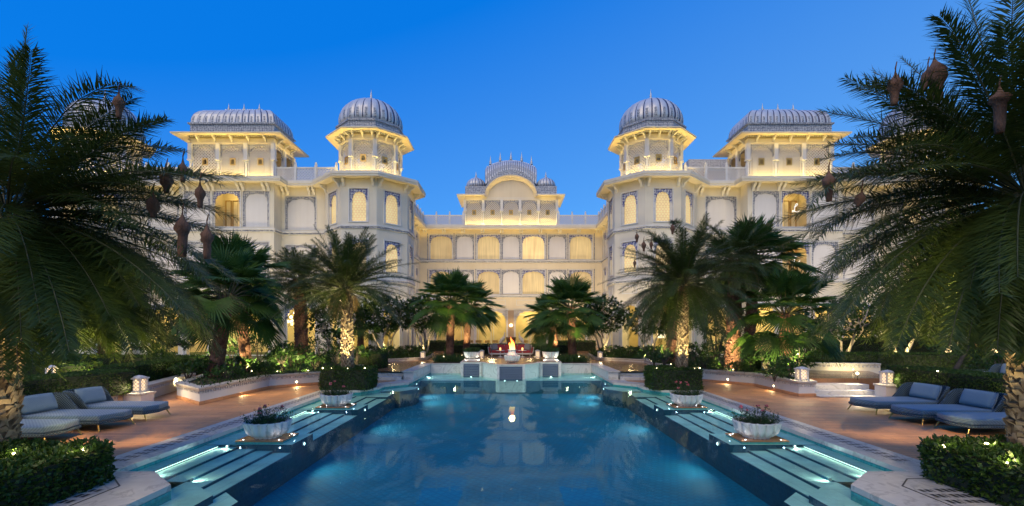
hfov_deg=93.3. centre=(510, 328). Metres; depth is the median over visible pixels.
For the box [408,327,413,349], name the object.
window
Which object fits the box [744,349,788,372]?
shrub
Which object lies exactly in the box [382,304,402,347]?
window
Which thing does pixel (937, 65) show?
weaver nest
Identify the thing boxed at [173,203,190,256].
weaver nest
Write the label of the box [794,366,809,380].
lantern
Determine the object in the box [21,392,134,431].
daybed
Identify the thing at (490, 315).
fan palm
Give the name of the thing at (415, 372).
garden wall
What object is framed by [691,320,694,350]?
window
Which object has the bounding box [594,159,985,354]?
palace wing
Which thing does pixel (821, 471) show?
pool step
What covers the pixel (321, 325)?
frangipani tree
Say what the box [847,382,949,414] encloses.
daybed
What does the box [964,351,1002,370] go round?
shrub
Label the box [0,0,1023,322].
sky
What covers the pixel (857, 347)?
hedge
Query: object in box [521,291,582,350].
fan palm
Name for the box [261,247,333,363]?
date palm
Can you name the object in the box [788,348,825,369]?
shrub
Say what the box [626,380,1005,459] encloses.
deck
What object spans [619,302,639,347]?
window
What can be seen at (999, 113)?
weaver nest
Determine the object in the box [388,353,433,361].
raised bed
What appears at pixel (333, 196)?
window
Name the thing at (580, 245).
window
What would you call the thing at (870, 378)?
terrace
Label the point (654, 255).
window
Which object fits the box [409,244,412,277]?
window
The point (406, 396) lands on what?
pool platform
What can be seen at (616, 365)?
path
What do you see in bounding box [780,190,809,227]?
window
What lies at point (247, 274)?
fan palm
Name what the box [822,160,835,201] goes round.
weaver nest
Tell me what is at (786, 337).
fan palm
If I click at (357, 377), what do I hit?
hedge
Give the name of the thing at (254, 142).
long pavilion
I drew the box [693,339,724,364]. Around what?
shrub
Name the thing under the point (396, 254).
window
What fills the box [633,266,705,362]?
date palm
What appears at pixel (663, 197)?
window
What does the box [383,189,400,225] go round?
window
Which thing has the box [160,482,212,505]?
pool platform
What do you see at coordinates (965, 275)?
date palm
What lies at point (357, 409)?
pool platform
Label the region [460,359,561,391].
fountain wall
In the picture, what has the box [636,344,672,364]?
shrub
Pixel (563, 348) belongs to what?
hedge
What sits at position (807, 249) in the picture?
window
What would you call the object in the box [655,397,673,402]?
pool step
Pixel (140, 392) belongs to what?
lantern
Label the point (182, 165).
weaver nest
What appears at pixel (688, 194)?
window
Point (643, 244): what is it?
weaver nest
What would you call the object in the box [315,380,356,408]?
flower bowl
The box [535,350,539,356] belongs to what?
lantern
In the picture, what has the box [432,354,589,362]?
terrace
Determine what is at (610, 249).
window
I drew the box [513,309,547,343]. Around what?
window
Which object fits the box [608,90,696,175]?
domed pavilion
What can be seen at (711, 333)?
garden tree
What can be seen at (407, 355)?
ground cover
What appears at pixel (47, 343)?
garden tree
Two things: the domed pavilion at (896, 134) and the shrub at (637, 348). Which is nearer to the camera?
the shrub at (637, 348)
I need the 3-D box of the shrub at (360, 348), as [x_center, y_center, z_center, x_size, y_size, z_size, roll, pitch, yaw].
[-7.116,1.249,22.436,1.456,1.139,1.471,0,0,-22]
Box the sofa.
[488,344,533,355]
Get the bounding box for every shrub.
[41,352,104,364]
[139,348,177,354]
[167,360,205,378]
[177,356,229,377]
[202,365,247,379]
[205,336,251,364]
[225,355,264,372]
[233,333,279,362]
[251,361,288,373]
[260,345,301,371]
[269,340,311,366]
[298,348,331,368]
[307,332,340,362]
[318,345,354,365]
[354,344,370,364]
[354,344,378,351]
[378,345,408,358]
[397,345,426,353]
[598,344,623,353]
[610,345,642,356]
[629,345,655,353]
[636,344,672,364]
[649,350,674,365]
[675,341,707,364]
[690,356,720,368]
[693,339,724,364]
[722,360,749,372]
[740,348,766,368]
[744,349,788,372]
[761,367,788,381]
[766,355,807,377]
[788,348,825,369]
[935,344,969,351]
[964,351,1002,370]
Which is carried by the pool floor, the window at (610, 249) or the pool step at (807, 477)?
the pool step at (807, 477)
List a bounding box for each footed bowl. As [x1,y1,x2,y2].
[462,347,481,360]
[541,347,559,360]
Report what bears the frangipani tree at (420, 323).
in the raised bed at (406, 358)
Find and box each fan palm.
[154,228,295,370]
[163,242,286,377]
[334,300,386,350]
[407,267,493,355]
[438,279,505,354]
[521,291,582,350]
[526,270,609,355]
[694,212,823,362]
[722,264,847,372]
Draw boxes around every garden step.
[377,376,402,379]
[378,372,402,375]
[618,372,643,375]
[618,376,644,379]
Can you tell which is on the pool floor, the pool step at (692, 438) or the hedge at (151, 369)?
the pool step at (692, 438)
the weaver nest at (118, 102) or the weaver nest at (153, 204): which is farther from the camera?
the weaver nest at (153, 204)
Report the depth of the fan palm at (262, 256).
19.62 m
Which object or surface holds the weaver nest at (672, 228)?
hanging from the date palm at (669, 302)
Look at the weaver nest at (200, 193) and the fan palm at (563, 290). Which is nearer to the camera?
the weaver nest at (200, 193)
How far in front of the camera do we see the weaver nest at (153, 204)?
6.86 m
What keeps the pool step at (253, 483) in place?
on the pool floor
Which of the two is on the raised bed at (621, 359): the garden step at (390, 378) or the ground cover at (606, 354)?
the ground cover at (606, 354)
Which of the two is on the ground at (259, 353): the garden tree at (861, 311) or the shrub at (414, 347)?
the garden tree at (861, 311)
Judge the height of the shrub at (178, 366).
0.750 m
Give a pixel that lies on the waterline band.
(855, 497)
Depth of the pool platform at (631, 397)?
17.40 m
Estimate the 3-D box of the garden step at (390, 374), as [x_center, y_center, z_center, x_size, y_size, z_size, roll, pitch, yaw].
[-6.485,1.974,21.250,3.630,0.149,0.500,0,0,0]
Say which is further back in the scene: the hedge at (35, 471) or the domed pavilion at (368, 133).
the domed pavilion at (368, 133)
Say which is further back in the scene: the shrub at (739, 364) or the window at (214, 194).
the window at (214, 194)
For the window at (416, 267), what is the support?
in the palace wing at (277, 213)
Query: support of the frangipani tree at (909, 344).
on the ground at (259, 353)
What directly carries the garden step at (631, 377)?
on the deck at (899, 434)
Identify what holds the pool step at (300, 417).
on the pool step at (300, 425)
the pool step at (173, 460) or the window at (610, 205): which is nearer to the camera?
the pool step at (173, 460)
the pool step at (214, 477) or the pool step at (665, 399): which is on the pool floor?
the pool step at (214, 477)
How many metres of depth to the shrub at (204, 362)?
17.08 m
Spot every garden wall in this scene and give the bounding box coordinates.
[148,373,195,397]
[402,363,430,379]
[591,363,619,379]
[761,361,880,373]
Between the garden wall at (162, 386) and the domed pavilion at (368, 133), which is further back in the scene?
the domed pavilion at (368, 133)
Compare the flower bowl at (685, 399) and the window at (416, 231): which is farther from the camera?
the window at (416, 231)
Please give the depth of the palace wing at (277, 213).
34.29 m
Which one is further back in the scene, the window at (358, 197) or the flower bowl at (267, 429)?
the window at (358, 197)
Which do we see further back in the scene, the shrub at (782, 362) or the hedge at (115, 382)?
the shrub at (782, 362)
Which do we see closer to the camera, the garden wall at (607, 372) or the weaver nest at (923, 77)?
the weaver nest at (923, 77)
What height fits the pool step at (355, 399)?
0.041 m
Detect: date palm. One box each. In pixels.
[0,22,248,447]
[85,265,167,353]
[261,224,427,369]
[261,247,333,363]
[598,212,769,369]
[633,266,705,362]
[689,216,799,368]
[763,0,1023,446]
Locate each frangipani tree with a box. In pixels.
[308,305,369,361]
[353,296,415,349]
[396,293,446,353]
[576,293,630,355]
[622,303,666,355]
[791,296,883,351]
[852,298,941,351]
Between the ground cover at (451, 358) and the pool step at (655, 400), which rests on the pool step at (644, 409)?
the pool step at (655, 400)
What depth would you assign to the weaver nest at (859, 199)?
6.67 m
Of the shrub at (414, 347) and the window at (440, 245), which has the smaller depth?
the shrub at (414, 347)
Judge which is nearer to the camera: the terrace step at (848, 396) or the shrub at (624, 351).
the terrace step at (848, 396)
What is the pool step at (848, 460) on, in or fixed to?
on the pool floor
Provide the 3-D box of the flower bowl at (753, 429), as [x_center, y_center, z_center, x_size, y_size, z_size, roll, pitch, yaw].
[5.073,1.929,10.059,1.014,0.766,1.020,0,0,0]
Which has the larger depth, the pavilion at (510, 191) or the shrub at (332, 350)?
the pavilion at (510, 191)
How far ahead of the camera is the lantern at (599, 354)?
28.68 m
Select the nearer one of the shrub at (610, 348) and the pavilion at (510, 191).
the shrub at (610, 348)
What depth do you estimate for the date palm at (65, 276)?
6.62 m
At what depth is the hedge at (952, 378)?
13.41 m
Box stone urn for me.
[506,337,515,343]
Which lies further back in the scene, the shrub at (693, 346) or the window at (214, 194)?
the window at (214, 194)
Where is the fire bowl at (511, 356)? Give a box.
[504,337,519,362]
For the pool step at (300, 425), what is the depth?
12.36 m
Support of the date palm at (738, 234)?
in the raised bed at (785, 385)
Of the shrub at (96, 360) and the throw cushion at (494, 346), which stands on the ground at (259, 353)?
the shrub at (96, 360)
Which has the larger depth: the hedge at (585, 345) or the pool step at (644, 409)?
the hedge at (585, 345)
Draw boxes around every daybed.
[20,419,82,440]
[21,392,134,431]
[62,386,169,420]
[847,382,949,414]
[888,388,1007,425]
[934,405,1006,434]
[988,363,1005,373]
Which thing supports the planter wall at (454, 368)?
on the ground at (259, 353)
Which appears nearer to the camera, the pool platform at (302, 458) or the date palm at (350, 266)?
the pool platform at (302, 458)
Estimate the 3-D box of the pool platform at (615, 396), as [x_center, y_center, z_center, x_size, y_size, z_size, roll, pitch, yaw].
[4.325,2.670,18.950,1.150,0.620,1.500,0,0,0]
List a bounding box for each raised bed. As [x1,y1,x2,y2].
[175,356,362,404]
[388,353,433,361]
[588,353,665,361]
[642,356,816,396]
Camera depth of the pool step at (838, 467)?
8.52 m
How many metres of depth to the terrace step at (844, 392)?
15.95 m
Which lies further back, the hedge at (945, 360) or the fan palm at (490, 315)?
the fan palm at (490, 315)
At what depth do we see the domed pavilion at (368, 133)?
34.22 m
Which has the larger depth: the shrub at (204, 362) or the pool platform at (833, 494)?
the shrub at (204, 362)
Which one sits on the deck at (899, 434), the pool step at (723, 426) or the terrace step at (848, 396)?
the terrace step at (848, 396)
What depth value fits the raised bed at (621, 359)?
28.66 m
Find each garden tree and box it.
[25,325,129,355]
[128,305,194,353]
[691,303,761,357]
[817,285,918,337]
[876,278,969,368]
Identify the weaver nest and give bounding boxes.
[112,83,125,118]
[146,183,160,217]
[159,158,173,193]
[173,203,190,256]
[178,150,187,182]
[194,172,205,207]
[200,214,213,258]
[641,241,645,251]
[670,221,674,234]
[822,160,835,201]
[853,180,865,206]
[886,62,903,105]
[920,57,929,91]
[926,49,947,100]
[987,76,1012,134]
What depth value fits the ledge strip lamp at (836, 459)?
8.60 m
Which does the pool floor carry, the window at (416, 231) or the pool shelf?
the pool shelf
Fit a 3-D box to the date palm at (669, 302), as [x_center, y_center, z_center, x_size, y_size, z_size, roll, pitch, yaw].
[6.351,-0.800,17.611,6.246,6.310,5.661,0,0,0]
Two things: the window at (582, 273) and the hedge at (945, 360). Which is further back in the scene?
the window at (582, 273)
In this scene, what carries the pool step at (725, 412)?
on the pool platform at (719, 458)
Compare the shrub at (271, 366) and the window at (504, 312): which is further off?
the window at (504, 312)
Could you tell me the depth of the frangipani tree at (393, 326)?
28.94 m
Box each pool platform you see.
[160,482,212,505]
[194,492,237,505]
[206,434,312,477]
[298,404,367,432]
[356,392,394,412]
[381,387,418,407]
[603,387,640,407]
[627,393,664,412]
[654,404,723,432]
[709,434,815,477]
[784,493,825,505]
[809,482,861,505]
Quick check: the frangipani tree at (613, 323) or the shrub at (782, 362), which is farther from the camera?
the frangipani tree at (613, 323)
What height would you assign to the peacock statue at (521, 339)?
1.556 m
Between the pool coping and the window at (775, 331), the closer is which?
the pool coping
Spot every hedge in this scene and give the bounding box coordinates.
[0,435,117,505]
[22,368,137,395]
[25,361,102,374]
[35,353,208,375]
[94,357,189,381]
[318,364,378,390]
[354,350,388,368]
[425,340,462,350]
[444,343,577,353]
[558,340,596,350]
[643,364,703,390]
[751,351,1004,369]
[771,337,964,352]
[885,365,1006,393]
[916,433,1023,505]
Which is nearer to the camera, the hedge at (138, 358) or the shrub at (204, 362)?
the shrub at (204, 362)
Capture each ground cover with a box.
[183,355,363,388]
[326,348,433,358]
[431,353,465,362]
[557,352,592,362]
[588,349,694,358]
[645,355,806,380]
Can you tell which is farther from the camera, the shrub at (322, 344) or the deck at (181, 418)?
the shrub at (322, 344)
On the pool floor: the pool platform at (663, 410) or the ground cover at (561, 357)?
the pool platform at (663, 410)
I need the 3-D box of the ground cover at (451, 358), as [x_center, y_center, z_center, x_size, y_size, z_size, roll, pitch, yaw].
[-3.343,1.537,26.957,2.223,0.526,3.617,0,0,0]
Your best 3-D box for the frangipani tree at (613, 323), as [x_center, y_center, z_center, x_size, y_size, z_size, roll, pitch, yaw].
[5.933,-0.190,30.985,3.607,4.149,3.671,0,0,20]
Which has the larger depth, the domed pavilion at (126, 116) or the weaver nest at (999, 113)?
the domed pavilion at (126, 116)
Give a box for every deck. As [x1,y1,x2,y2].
[20,374,395,456]
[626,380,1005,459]
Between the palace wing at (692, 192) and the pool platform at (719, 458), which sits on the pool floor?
the pool platform at (719, 458)
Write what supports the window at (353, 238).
in the palace wing at (277, 213)
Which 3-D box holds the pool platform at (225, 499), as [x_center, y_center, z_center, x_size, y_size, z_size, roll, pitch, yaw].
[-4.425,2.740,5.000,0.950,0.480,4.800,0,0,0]
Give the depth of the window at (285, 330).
35.35 m
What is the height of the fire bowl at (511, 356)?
1.222 m
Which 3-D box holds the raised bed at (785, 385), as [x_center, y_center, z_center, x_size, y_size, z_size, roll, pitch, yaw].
[10.250,1.975,23.097,6.412,0.550,14.915,0,0,0]
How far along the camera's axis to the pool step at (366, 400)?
16.38 m
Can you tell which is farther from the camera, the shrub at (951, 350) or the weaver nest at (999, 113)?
the shrub at (951, 350)
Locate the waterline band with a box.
[129,372,892,505]
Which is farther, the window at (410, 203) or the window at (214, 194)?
the window at (410, 203)
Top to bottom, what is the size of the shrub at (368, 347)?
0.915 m
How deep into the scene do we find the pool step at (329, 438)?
11.97 m
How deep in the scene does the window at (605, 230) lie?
48.99 m
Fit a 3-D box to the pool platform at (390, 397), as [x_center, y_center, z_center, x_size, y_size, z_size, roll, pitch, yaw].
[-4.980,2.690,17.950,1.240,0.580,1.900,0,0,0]
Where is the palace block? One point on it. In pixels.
(514, 268)
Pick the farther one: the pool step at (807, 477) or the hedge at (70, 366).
the hedge at (70, 366)
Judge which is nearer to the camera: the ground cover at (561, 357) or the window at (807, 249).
the ground cover at (561, 357)
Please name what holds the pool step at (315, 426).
on the pool step at (329, 438)
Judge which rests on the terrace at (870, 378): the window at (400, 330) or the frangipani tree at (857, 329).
the frangipani tree at (857, 329)
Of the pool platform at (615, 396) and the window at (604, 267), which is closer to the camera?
the pool platform at (615, 396)
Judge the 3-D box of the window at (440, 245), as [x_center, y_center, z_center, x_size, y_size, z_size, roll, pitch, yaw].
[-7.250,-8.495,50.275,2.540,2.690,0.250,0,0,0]
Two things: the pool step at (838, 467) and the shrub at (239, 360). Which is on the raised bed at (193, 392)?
the shrub at (239, 360)
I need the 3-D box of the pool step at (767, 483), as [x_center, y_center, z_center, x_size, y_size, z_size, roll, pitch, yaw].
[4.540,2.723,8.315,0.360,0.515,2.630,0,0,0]
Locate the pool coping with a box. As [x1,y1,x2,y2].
[49,371,1001,505]
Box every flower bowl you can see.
[235,404,298,443]
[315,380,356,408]
[666,381,707,408]
[725,404,788,443]
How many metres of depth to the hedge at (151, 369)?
16.70 m
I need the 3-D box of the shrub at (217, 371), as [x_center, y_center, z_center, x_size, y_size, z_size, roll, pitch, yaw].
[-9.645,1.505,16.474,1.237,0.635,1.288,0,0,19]
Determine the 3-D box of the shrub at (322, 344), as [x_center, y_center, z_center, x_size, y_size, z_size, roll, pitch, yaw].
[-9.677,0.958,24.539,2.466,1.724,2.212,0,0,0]
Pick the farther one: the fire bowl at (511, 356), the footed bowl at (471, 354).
the footed bowl at (471, 354)
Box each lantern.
[45,365,57,373]
[122,375,155,400]
[420,351,425,357]
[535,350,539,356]
[597,351,602,357]
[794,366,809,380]
[873,370,897,396]
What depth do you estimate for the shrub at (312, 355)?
20.59 m
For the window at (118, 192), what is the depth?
34.19 m
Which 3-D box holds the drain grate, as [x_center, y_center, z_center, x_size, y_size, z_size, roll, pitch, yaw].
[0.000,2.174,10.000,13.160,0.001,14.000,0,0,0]
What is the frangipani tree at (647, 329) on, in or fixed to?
in the raised bed at (785, 385)
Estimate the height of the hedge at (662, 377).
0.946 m
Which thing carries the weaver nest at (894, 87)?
hanging from the date palm at (965, 275)
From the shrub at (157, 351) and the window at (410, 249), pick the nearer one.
the shrub at (157, 351)
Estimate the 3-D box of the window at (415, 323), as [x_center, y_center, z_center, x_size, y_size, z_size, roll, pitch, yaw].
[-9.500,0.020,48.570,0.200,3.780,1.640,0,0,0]
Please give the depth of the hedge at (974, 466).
6.42 m
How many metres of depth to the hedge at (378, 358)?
23.01 m
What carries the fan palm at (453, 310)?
in the planter wall at (454, 368)
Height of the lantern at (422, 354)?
0.417 m
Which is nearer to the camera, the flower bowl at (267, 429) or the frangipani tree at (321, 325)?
the flower bowl at (267, 429)
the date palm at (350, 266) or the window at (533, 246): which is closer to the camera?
the date palm at (350, 266)
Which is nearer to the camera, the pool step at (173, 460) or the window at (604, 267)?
the pool step at (173, 460)
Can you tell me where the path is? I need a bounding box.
[378,347,646,370]
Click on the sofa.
(505, 347)
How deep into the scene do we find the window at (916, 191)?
34.08 m
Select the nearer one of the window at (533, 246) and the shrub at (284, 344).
the shrub at (284, 344)
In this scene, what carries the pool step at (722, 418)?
on the pool step at (723, 426)
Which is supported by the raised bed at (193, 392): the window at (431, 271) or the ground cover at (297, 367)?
the ground cover at (297, 367)
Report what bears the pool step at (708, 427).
on the pool step at (692, 438)
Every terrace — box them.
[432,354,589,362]
[792,370,879,389]
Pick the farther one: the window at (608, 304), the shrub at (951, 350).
the window at (608, 304)
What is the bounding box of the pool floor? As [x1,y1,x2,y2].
[252,394,768,505]
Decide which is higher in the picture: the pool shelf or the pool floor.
the pool shelf
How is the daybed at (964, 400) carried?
on the deck at (899, 434)
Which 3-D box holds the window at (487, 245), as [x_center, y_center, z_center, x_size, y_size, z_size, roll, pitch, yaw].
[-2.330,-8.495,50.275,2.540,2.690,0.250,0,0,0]
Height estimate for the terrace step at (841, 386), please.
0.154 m
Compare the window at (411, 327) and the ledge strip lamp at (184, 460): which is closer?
the ledge strip lamp at (184, 460)
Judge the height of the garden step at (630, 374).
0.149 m
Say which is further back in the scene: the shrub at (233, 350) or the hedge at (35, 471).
the shrub at (233, 350)
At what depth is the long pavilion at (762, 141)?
34.82 m
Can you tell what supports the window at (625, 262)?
in the palace wing at (692, 192)
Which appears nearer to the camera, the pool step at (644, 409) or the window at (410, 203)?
the pool step at (644, 409)
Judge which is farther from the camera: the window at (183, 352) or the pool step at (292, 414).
the window at (183, 352)
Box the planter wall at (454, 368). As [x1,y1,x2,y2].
[431,361,590,374]
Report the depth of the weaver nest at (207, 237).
6.56 m
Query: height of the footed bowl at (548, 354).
0.718 m
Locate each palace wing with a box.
[49,162,427,355]
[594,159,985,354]
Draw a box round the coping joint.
[69,478,951,505]
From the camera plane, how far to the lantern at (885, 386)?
15.47 m
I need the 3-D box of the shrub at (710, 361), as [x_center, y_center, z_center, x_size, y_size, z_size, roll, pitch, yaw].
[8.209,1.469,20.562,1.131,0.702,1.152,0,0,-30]
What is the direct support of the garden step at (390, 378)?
on the deck at (181, 418)
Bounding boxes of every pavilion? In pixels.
[52,92,152,172]
[170,103,308,179]
[325,91,413,175]
[457,153,564,224]
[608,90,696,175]
[713,103,851,179]
[865,105,970,169]
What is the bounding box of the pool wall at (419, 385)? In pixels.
[412,382,622,394]
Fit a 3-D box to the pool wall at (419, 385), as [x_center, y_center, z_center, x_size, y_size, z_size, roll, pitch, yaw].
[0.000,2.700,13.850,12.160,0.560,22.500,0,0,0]
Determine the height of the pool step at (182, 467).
0.628 m
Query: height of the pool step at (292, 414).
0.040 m
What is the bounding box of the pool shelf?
[421,375,600,393]
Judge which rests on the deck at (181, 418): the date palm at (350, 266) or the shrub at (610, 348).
the date palm at (350, 266)
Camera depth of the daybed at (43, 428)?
9.35 m
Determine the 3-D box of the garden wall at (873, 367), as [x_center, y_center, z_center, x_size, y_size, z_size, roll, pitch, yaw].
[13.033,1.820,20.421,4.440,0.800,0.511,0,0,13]
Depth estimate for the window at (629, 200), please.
34.08 m
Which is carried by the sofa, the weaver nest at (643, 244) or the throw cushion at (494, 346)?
the throw cushion at (494, 346)
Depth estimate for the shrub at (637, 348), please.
29.13 m
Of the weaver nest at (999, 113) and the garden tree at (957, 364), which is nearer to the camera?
the weaver nest at (999, 113)
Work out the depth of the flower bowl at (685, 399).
13.96 m
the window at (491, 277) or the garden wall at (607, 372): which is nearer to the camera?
the garden wall at (607, 372)
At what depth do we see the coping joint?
6.50 m
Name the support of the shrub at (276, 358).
in the raised bed at (193, 392)
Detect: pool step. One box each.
[139,445,219,472]
[157,447,237,479]
[166,449,255,488]
[192,451,273,488]
[203,453,291,505]
[236,410,306,433]
[287,413,332,432]
[291,411,319,424]
[294,414,344,433]
[311,415,357,463]
[349,397,366,402]
[357,398,376,403]
[368,399,386,425]
[635,399,653,425]
[645,398,665,403]
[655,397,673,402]
[664,415,710,463]
[677,414,727,433]
[689,413,737,432]
[702,412,733,426]
[715,410,785,433]
[730,453,817,505]
[748,451,829,488]
[766,449,855,488]
[784,447,864,479]
[802,445,882,472]
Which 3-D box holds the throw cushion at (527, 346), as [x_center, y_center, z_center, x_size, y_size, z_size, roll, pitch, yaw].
[1.120,1.240,33.030,0.480,0.471,0.195,0,0,4]
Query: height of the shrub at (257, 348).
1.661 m
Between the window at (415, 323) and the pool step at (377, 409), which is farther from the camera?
the window at (415, 323)
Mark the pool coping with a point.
(139, 488)
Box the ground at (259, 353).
[30,333,994,372]
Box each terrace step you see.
[815,383,868,388]
[815,389,874,394]
[816,395,882,396]
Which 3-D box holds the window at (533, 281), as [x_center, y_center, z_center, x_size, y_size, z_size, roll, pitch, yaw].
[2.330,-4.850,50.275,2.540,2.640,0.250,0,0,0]
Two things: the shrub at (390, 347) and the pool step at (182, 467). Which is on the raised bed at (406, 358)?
the shrub at (390, 347)
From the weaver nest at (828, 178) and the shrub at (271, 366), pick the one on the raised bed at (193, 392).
the shrub at (271, 366)
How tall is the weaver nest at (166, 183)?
0.508 m
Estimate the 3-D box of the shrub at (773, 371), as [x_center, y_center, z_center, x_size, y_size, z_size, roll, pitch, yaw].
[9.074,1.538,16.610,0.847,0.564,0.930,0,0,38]
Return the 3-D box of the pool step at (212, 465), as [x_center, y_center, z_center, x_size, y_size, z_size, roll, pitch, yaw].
[-5.250,2.683,8.315,0.360,0.593,2.630,0,0,0]
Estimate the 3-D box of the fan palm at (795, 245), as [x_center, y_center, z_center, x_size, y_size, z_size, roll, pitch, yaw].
[11.638,-1.839,22.789,5.402,7.448,5.072,0,0,41]
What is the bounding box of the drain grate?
[49,391,991,505]
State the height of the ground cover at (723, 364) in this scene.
0.240 m
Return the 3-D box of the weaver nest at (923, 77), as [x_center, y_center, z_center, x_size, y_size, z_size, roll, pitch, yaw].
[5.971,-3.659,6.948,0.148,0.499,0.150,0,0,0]
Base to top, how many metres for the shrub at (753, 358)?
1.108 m
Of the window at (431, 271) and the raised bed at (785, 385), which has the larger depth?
the window at (431, 271)
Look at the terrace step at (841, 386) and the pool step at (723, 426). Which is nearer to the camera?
the pool step at (723, 426)
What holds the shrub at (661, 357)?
on the raised bed at (785, 385)
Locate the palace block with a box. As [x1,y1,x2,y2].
[420,211,601,346]
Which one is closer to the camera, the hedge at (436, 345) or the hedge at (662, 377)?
the hedge at (662, 377)
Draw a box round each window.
[97,192,122,223]
[182,302,208,355]
[211,190,240,227]
[284,304,317,353]
[328,189,336,225]
[348,187,368,221]
[352,238,368,269]
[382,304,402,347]
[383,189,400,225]
[383,239,400,273]
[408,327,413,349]
[409,197,412,232]
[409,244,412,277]
[415,323,418,346]
[416,231,418,257]
[416,267,418,292]
[429,234,452,259]
[429,269,452,294]
[474,309,507,343]
[476,234,499,259]
[476,269,499,294]
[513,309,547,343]
[521,234,545,259]
[521,269,545,294]
[569,234,592,259]
[569,269,592,292]
[603,230,605,257]
[603,267,605,293]
[608,197,612,232]
[608,244,612,277]
[608,304,612,349]
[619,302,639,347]
[621,189,637,225]
[621,240,637,273]
[653,187,673,221]
[653,238,673,270]
[685,189,693,225]
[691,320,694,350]
[758,302,778,333]
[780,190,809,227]
[780,241,809,275]
[899,191,924,224]
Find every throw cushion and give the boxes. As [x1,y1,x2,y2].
[491,344,497,349]
[524,344,530,349]
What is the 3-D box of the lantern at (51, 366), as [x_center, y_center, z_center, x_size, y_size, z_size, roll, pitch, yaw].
[-15.188,1.559,16.000,0.470,0.722,0.470,0,0,0]
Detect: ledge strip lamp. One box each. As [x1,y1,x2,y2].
[155,447,216,471]
[805,447,866,471]
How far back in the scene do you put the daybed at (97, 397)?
11.81 m
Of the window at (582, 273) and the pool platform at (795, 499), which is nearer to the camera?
the pool platform at (795, 499)
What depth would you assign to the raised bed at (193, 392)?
16.21 m
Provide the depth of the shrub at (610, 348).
30.12 m
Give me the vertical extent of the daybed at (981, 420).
0.750 m
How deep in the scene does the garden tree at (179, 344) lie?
24.69 m

